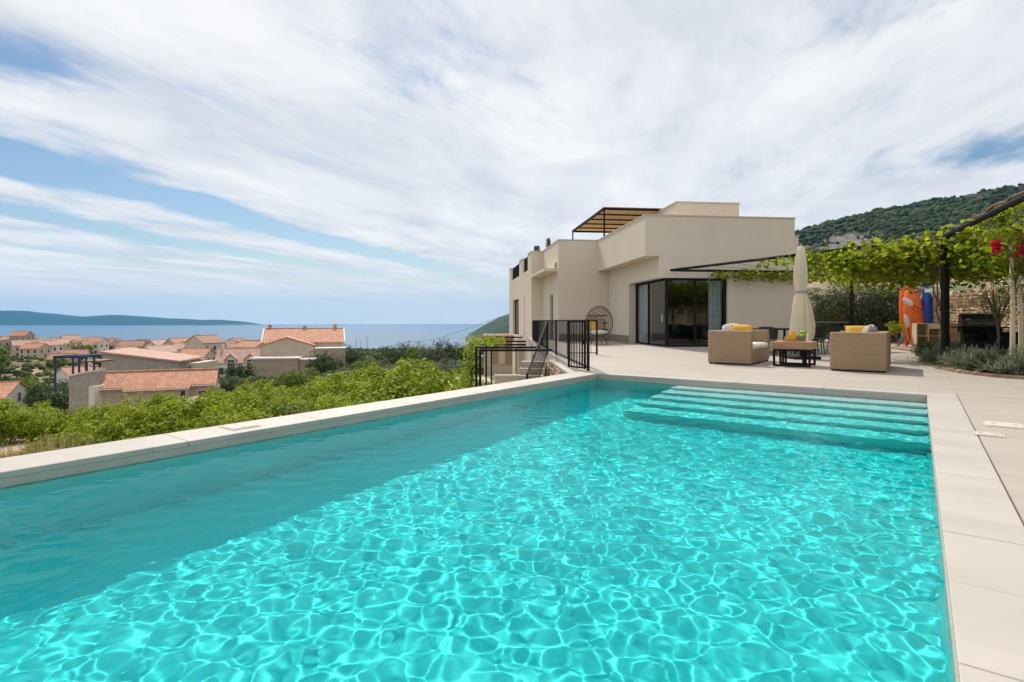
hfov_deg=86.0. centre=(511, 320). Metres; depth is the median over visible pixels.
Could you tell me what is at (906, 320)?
paddle
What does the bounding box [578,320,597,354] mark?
railing
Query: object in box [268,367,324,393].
shrub
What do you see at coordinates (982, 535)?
swimming pool
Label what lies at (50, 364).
tree
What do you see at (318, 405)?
shrub
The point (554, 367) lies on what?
retaining wall
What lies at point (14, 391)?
white house
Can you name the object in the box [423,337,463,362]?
tree
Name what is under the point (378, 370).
shrub
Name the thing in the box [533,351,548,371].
retaining wall
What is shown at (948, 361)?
lavender
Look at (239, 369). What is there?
tree
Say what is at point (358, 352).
tree
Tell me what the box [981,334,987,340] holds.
door
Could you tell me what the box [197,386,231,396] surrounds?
shrub
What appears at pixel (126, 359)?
long house
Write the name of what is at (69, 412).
shrub
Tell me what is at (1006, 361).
lavender
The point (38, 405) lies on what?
shrub
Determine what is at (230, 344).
town house
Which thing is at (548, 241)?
potted plant
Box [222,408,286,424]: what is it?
shrub
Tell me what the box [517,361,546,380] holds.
outdoor stairs
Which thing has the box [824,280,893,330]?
oleander
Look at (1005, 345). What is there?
plant pot
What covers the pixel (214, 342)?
town house
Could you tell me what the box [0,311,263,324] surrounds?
island
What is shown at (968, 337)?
door
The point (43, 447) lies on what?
dry grass
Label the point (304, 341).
gabled villa
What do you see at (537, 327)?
railing
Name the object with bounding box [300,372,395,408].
shrub
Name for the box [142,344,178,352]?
town house
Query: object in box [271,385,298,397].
shrub
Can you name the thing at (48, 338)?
town house
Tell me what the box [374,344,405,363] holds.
tree
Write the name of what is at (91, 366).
town house
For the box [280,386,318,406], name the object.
shrub
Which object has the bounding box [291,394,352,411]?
shrub
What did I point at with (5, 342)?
town house
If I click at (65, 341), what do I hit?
town house
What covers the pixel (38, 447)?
dry grass
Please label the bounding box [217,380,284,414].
shrub
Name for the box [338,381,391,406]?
shrub
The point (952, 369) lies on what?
planting bed
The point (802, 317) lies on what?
closed parasol
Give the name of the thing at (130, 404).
shrub
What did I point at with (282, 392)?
shrub
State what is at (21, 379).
tree
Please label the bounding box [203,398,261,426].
shrub
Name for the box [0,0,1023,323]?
sky
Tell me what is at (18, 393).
window
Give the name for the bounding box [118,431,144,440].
shrub
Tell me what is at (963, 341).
lavender
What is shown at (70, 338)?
town house
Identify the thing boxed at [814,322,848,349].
bar table
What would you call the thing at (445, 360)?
shrub
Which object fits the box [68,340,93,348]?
town house
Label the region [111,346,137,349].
town house
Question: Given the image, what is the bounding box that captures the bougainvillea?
[966,224,1023,355]
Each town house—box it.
[0,336,18,356]
[9,331,35,339]
[9,339,36,357]
[18,342,52,358]
[34,340,63,352]
[43,337,58,340]
[46,352,77,362]
[50,338,69,349]
[52,365,91,393]
[59,335,80,341]
[59,348,90,360]
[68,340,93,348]
[81,336,109,353]
[88,363,101,369]
[107,339,118,346]
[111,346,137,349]
[117,340,146,348]
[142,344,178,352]
[143,340,165,346]
[162,337,189,345]
[173,341,184,352]
[179,348,216,359]
[184,334,225,352]
[224,340,236,344]
[226,341,239,346]
[228,337,246,342]
[234,340,261,346]
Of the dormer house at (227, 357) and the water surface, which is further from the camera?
the dormer house at (227, 357)
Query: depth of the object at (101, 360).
78.05 m
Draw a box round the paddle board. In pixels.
[921,279,932,322]
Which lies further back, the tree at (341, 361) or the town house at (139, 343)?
the town house at (139, 343)
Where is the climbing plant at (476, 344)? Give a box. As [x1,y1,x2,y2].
[455,331,505,388]
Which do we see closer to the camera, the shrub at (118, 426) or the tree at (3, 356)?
the shrub at (118, 426)
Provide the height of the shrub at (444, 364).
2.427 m
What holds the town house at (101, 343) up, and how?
on the terrain at (36, 370)
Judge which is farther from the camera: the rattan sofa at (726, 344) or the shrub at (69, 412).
the shrub at (69, 412)
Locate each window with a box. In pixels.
[17,392,20,401]
[179,390,185,398]
[218,367,223,374]
[515,300,518,334]
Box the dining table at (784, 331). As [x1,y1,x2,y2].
[753,328,788,354]
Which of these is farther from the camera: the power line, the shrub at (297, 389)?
the power line
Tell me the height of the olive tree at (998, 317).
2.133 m
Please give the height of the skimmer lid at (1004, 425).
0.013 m
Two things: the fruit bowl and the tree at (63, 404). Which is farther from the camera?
the tree at (63, 404)
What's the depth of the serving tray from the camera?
11.94 m
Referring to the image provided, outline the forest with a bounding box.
[795,183,1023,276]
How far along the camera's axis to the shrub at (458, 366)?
62.49 m
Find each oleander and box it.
[807,284,853,341]
[808,282,871,333]
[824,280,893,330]
[839,283,898,330]
[857,284,919,340]
[887,285,935,321]
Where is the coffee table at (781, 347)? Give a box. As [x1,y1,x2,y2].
[771,340,816,367]
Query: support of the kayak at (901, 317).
on the terrace at (987, 398)
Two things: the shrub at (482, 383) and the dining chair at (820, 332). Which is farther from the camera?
the shrub at (482, 383)
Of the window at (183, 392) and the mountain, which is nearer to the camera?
the window at (183, 392)
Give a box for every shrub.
[0,397,28,431]
[0,397,33,444]
[0,448,57,457]
[6,399,65,434]
[9,407,74,442]
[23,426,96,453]
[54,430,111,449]
[55,406,138,443]
[57,406,89,427]
[60,402,103,435]
[69,393,159,440]
[100,410,175,440]
[115,402,141,410]
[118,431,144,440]
[128,396,223,434]
[140,390,191,410]
[147,404,219,429]
[178,408,252,431]
[194,386,230,401]
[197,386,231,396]
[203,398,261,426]
[204,392,250,412]
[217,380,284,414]
[219,374,248,393]
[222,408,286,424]
[233,378,273,409]
[251,399,315,419]
[257,388,308,412]
[265,385,298,407]
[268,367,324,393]
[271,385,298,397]
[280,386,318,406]
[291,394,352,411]
[292,374,332,402]
[297,369,378,401]
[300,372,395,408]
[301,403,325,412]
[314,391,383,409]
[318,372,333,382]
[325,363,359,382]
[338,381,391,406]
[343,358,378,370]
[348,362,391,384]
[349,357,466,403]
[357,365,395,381]
[367,359,391,365]
[373,360,393,368]
[384,360,438,380]
[426,361,452,369]
[438,355,455,363]
[438,365,455,372]
[440,368,463,376]
[445,370,494,389]
[446,368,474,379]
[453,363,467,370]
[884,320,906,345]
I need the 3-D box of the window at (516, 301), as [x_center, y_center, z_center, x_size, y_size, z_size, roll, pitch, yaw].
[0.623,-0.240,38.897,0.410,2.470,3.730,0,0,-7]
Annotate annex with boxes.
[249,356,321,377]
[482,334,513,375]
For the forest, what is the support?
on the mountain
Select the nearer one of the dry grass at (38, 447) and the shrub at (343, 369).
the dry grass at (38, 447)
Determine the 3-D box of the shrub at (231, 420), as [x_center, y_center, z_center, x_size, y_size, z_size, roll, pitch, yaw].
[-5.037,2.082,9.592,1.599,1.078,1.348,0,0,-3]
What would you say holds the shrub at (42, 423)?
on the terrain at (36, 370)
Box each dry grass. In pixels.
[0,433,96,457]
[0,442,78,457]
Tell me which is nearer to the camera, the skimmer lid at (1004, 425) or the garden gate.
the skimmer lid at (1004, 425)
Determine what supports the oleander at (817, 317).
on the terrace at (987, 398)
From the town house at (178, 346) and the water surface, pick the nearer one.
the water surface
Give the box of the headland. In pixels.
[467,314,508,337]
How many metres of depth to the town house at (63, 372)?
116.03 m
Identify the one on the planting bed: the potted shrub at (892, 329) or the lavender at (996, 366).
the lavender at (996, 366)
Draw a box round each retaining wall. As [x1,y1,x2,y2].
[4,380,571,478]
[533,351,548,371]
[547,359,573,375]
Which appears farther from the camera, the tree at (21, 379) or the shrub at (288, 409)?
the tree at (21, 379)
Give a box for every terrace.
[446,377,494,390]
[528,337,1023,524]
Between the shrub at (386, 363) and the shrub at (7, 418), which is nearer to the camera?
the shrub at (7, 418)
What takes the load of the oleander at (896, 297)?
on the terrace at (987, 398)
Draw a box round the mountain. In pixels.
[798,186,1022,274]
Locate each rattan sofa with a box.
[708,324,768,364]
[830,325,890,372]
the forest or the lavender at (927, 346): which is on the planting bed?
the lavender at (927, 346)
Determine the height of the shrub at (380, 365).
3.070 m
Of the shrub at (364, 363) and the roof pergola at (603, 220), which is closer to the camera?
the roof pergola at (603, 220)
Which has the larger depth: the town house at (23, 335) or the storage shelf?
the town house at (23, 335)
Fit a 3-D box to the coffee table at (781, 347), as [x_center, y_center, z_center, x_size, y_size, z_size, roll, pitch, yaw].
[6.254,0.730,12.167,0.780,0.540,0.852,0,0,36]
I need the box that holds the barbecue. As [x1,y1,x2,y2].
[950,313,1009,347]
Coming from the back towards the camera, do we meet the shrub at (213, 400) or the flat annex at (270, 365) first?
the flat annex at (270, 365)
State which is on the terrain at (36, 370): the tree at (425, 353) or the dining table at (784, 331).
the tree at (425, 353)
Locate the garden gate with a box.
[568,321,585,368]
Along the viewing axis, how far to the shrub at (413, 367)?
34.91 m
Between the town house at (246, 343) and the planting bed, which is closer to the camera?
the planting bed
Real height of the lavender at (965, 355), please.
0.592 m
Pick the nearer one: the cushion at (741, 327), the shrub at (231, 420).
the shrub at (231, 420)
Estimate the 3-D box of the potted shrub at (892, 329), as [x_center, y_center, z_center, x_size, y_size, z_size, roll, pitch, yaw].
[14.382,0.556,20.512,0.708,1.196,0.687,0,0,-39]
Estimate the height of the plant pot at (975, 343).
0.460 m
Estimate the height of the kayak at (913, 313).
2.526 m
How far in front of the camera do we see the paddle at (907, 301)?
20.49 m
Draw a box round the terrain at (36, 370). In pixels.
[0,276,1023,677]
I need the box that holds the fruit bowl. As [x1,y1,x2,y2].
[796,330,806,339]
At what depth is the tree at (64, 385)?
81.66 m
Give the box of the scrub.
[0,347,483,408]
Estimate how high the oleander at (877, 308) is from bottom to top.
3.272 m
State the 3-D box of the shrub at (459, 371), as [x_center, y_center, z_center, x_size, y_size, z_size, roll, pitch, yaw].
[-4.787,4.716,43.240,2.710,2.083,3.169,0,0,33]
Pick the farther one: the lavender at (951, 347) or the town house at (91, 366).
the town house at (91, 366)
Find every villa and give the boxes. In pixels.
[258,324,345,368]
[509,201,798,374]
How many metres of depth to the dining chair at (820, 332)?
16.34 m
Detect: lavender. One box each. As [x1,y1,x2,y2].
[909,339,930,351]
[911,342,935,356]
[915,338,940,349]
[916,346,941,362]
[925,348,952,364]
[928,338,973,354]
[935,343,982,368]
[951,346,990,370]
[952,340,973,351]
[959,349,1004,372]
[963,344,1004,354]
[967,344,1023,373]
[970,342,1009,356]
[994,350,1023,374]
[997,347,1017,355]
[998,345,1023,374]
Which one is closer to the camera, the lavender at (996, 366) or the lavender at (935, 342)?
the lavender at (996, 366)
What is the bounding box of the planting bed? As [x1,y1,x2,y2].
[891,346,1023,379]
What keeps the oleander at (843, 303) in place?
on the terrace at (987, 398)
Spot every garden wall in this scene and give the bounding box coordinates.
[494,374,516,383]
[920,286,1023,331]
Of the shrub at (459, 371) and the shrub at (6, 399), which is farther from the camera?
the shrub at (459, 371)
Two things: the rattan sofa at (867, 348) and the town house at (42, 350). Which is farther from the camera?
the town house at (42, 350)
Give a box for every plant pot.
[968,341,1001,350]
[980,343,1009,352]
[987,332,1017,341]
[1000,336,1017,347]
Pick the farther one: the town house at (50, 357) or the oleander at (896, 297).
the town house at (50, 357)
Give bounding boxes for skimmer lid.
[220,423,259,430]
[972,431,1005,437]
[982,421,1023,428]
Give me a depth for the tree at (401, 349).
165.04 m
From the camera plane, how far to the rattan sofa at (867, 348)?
10.71 m
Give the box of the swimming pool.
[0,371,1023,681]
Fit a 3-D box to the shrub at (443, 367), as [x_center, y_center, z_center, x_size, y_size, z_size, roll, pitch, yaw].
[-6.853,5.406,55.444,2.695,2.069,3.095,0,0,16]
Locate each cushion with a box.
[731,325,752,330]
[845,326,864,331]
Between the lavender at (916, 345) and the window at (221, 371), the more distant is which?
the window at (221, 371)
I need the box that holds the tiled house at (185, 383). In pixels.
[99,368,220,409]
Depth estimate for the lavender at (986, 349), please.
11.32 m
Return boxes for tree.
[0,345,11,368]
[0,374,26,380]
[14,373,40,385]
[22,376,59,408]
[22,386,68,411]
[23,377,52,389]
[23,377,68,404]
[41,377,68,397]
[44,359,69,369]
[71,341,94,353]
[223,363,263,378]
[301,351,339,376]
[322,354,344,374]
[345,344,361,367]
[345,349,366,363]
[364,347,388,364]
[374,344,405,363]
[389,343,417,362]
[405,340,429,364]
[417,347,443,361]
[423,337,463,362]
[445,345,473,360]
[965,265,1023,343]
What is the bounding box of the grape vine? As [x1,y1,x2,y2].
[708,191,1023,337]
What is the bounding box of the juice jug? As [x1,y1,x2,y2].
[789,332,797,339]
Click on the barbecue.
(974, 326)
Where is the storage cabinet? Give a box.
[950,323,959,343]
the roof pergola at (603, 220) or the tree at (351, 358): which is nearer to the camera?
the roof pergola at (603, 220)
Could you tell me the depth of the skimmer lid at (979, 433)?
4.78 m
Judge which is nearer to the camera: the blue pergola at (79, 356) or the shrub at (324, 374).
the shrub at (324, 374)
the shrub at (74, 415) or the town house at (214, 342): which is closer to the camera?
the shrub at (74, 415)
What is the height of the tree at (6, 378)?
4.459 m
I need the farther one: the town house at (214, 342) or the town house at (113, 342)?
the town house at (113, 342)
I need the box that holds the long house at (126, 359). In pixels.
[99,347,217,370]
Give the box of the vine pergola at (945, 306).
[670,194,1023,355]
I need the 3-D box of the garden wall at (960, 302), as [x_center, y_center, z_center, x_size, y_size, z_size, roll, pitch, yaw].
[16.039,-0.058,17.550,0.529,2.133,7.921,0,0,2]
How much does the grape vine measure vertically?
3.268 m
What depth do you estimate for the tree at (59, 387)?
99.47 m
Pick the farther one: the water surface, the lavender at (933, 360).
the lavender at (933, 360)
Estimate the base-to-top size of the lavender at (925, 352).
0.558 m
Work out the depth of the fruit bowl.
12.06 m
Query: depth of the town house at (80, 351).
199.37 m
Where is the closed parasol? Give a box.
[784,244,820,359]
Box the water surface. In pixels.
[0,379,954,681]
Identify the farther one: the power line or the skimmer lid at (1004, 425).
the power line
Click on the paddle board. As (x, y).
(927, 304)
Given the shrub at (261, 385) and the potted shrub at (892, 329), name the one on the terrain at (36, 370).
the shrub at (261, 385)
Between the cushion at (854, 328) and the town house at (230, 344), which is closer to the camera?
the cushion at (854, 328)
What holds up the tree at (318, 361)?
on the terrain at (36, 370)
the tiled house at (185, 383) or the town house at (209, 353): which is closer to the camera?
the tiled house at (185, 383)
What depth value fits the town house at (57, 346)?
231.87 m
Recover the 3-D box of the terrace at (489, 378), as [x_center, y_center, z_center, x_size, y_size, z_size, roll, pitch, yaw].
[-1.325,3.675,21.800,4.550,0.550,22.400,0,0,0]
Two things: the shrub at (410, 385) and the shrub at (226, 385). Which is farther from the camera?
the shrub at (226, 385)
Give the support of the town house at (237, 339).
on the terrain at (36, 370)
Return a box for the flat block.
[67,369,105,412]
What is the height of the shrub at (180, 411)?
1.643 m
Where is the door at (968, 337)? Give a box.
[965,334,980,347]
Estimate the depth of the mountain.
738.77 m
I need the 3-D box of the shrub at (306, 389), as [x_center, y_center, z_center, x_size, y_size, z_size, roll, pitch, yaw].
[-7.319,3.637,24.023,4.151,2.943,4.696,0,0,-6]
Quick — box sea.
[0,324,484,348]
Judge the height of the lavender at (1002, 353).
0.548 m
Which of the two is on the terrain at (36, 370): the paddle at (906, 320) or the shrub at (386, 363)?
the shrub at (386, 363)
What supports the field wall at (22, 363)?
on the terrain at (36, 370)
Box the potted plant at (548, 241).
[545,238,550,247]
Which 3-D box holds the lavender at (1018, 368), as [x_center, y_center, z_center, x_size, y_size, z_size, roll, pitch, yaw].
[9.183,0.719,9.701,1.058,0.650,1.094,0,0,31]
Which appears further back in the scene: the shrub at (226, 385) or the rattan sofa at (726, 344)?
the shrub at (226, 385)
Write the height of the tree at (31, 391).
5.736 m
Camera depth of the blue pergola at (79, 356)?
68.17 m
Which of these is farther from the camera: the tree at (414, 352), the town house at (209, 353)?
the tree at (414, 352)
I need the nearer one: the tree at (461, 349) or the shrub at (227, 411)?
the shrub at (227, 411)
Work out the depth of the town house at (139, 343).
233.21 m
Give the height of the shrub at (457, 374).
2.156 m
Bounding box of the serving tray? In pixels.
[782,340,804,341]
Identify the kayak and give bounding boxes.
[899,286,909,345]
[903,285,923,344]
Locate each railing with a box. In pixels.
[526,320,547,378]
[532,320,589,370]
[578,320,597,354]
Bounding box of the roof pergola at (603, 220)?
[572,207,661,238]
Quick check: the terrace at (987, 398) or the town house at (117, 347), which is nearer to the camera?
the terrace at (987, 398)
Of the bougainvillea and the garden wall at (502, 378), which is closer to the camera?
the bougainvillea
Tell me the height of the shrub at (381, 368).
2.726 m
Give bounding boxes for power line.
[380,314,506,348]
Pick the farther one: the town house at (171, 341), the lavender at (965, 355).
the town house at (171, 341)
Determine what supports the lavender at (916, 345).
on the planting bed
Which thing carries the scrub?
on the terrain at (36, 370)
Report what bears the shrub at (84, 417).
on the terrain at (36, 370)
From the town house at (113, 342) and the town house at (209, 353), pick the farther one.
the town house at (113, 342)
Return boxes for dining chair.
[756,326,777,354]
[812,326,825,353]
[826,326,845,352]
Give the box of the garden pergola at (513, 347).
[471,337,551,386]
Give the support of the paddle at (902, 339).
on the planting bed
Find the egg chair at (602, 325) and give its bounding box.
[585,306,612,344]
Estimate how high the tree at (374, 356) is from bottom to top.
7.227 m
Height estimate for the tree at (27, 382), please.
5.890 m
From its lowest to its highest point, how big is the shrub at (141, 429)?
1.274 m
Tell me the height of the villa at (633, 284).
9.620 m
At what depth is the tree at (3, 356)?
152.35 m
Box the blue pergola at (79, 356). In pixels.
[52,354,102,407]
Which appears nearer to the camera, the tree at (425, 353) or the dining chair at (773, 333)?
the dining chair at (773, 333)
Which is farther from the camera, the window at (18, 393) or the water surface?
the window at (18, 393)
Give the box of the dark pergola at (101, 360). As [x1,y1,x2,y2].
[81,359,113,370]
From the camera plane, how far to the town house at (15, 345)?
231.79 m
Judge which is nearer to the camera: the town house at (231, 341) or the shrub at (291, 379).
the shrub at (291, 379)
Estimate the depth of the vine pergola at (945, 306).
12.28 m
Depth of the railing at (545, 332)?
14.49 m
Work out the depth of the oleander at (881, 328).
24.79 m
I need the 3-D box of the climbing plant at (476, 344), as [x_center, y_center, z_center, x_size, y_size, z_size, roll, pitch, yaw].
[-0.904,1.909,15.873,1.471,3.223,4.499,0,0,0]
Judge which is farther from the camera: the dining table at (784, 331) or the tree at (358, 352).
the tree at (358, 352)
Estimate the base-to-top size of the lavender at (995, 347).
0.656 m
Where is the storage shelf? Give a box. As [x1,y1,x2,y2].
[912,323,940,346]
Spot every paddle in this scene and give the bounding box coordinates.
[897,334,906,345]
[903,298,922,310]
[904,314,910,340]
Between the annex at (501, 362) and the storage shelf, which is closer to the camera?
the storage shelf
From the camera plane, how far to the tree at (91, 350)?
217.03 m
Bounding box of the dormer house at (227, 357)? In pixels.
[215,344,259,376]
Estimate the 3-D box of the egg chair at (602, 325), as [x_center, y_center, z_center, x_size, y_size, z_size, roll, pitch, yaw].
[3.539,0.196,22.797,1.232,1.624,0.808,0,0,-14]
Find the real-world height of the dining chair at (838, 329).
0.832 m
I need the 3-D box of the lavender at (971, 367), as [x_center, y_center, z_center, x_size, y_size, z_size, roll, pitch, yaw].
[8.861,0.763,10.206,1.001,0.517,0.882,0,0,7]
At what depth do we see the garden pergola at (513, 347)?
14.88 m
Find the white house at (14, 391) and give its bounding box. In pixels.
[0,381,30,408]
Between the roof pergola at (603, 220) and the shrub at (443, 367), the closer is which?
the roof pergola at (603, 220)
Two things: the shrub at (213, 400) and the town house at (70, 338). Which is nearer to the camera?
the shrub at (213, 400)
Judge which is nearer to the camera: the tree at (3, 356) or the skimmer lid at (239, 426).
the skimmer lid at (239, 426)
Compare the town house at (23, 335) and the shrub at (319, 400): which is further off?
the town house at (23, 335)
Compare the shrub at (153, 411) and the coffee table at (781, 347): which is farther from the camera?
the shrub at (153, 411)
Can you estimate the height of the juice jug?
0.198 m
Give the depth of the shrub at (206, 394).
38.34 m
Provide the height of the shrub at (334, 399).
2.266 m
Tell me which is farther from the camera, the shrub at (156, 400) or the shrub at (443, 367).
the shrub at (443, 367)
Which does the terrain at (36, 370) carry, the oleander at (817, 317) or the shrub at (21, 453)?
the shrub at (21, 453)
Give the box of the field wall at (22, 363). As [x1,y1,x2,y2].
[9,362,45,366]
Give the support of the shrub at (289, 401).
on the terrain at (36, 370)
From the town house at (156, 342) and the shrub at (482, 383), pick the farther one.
the town house at (156, 342)

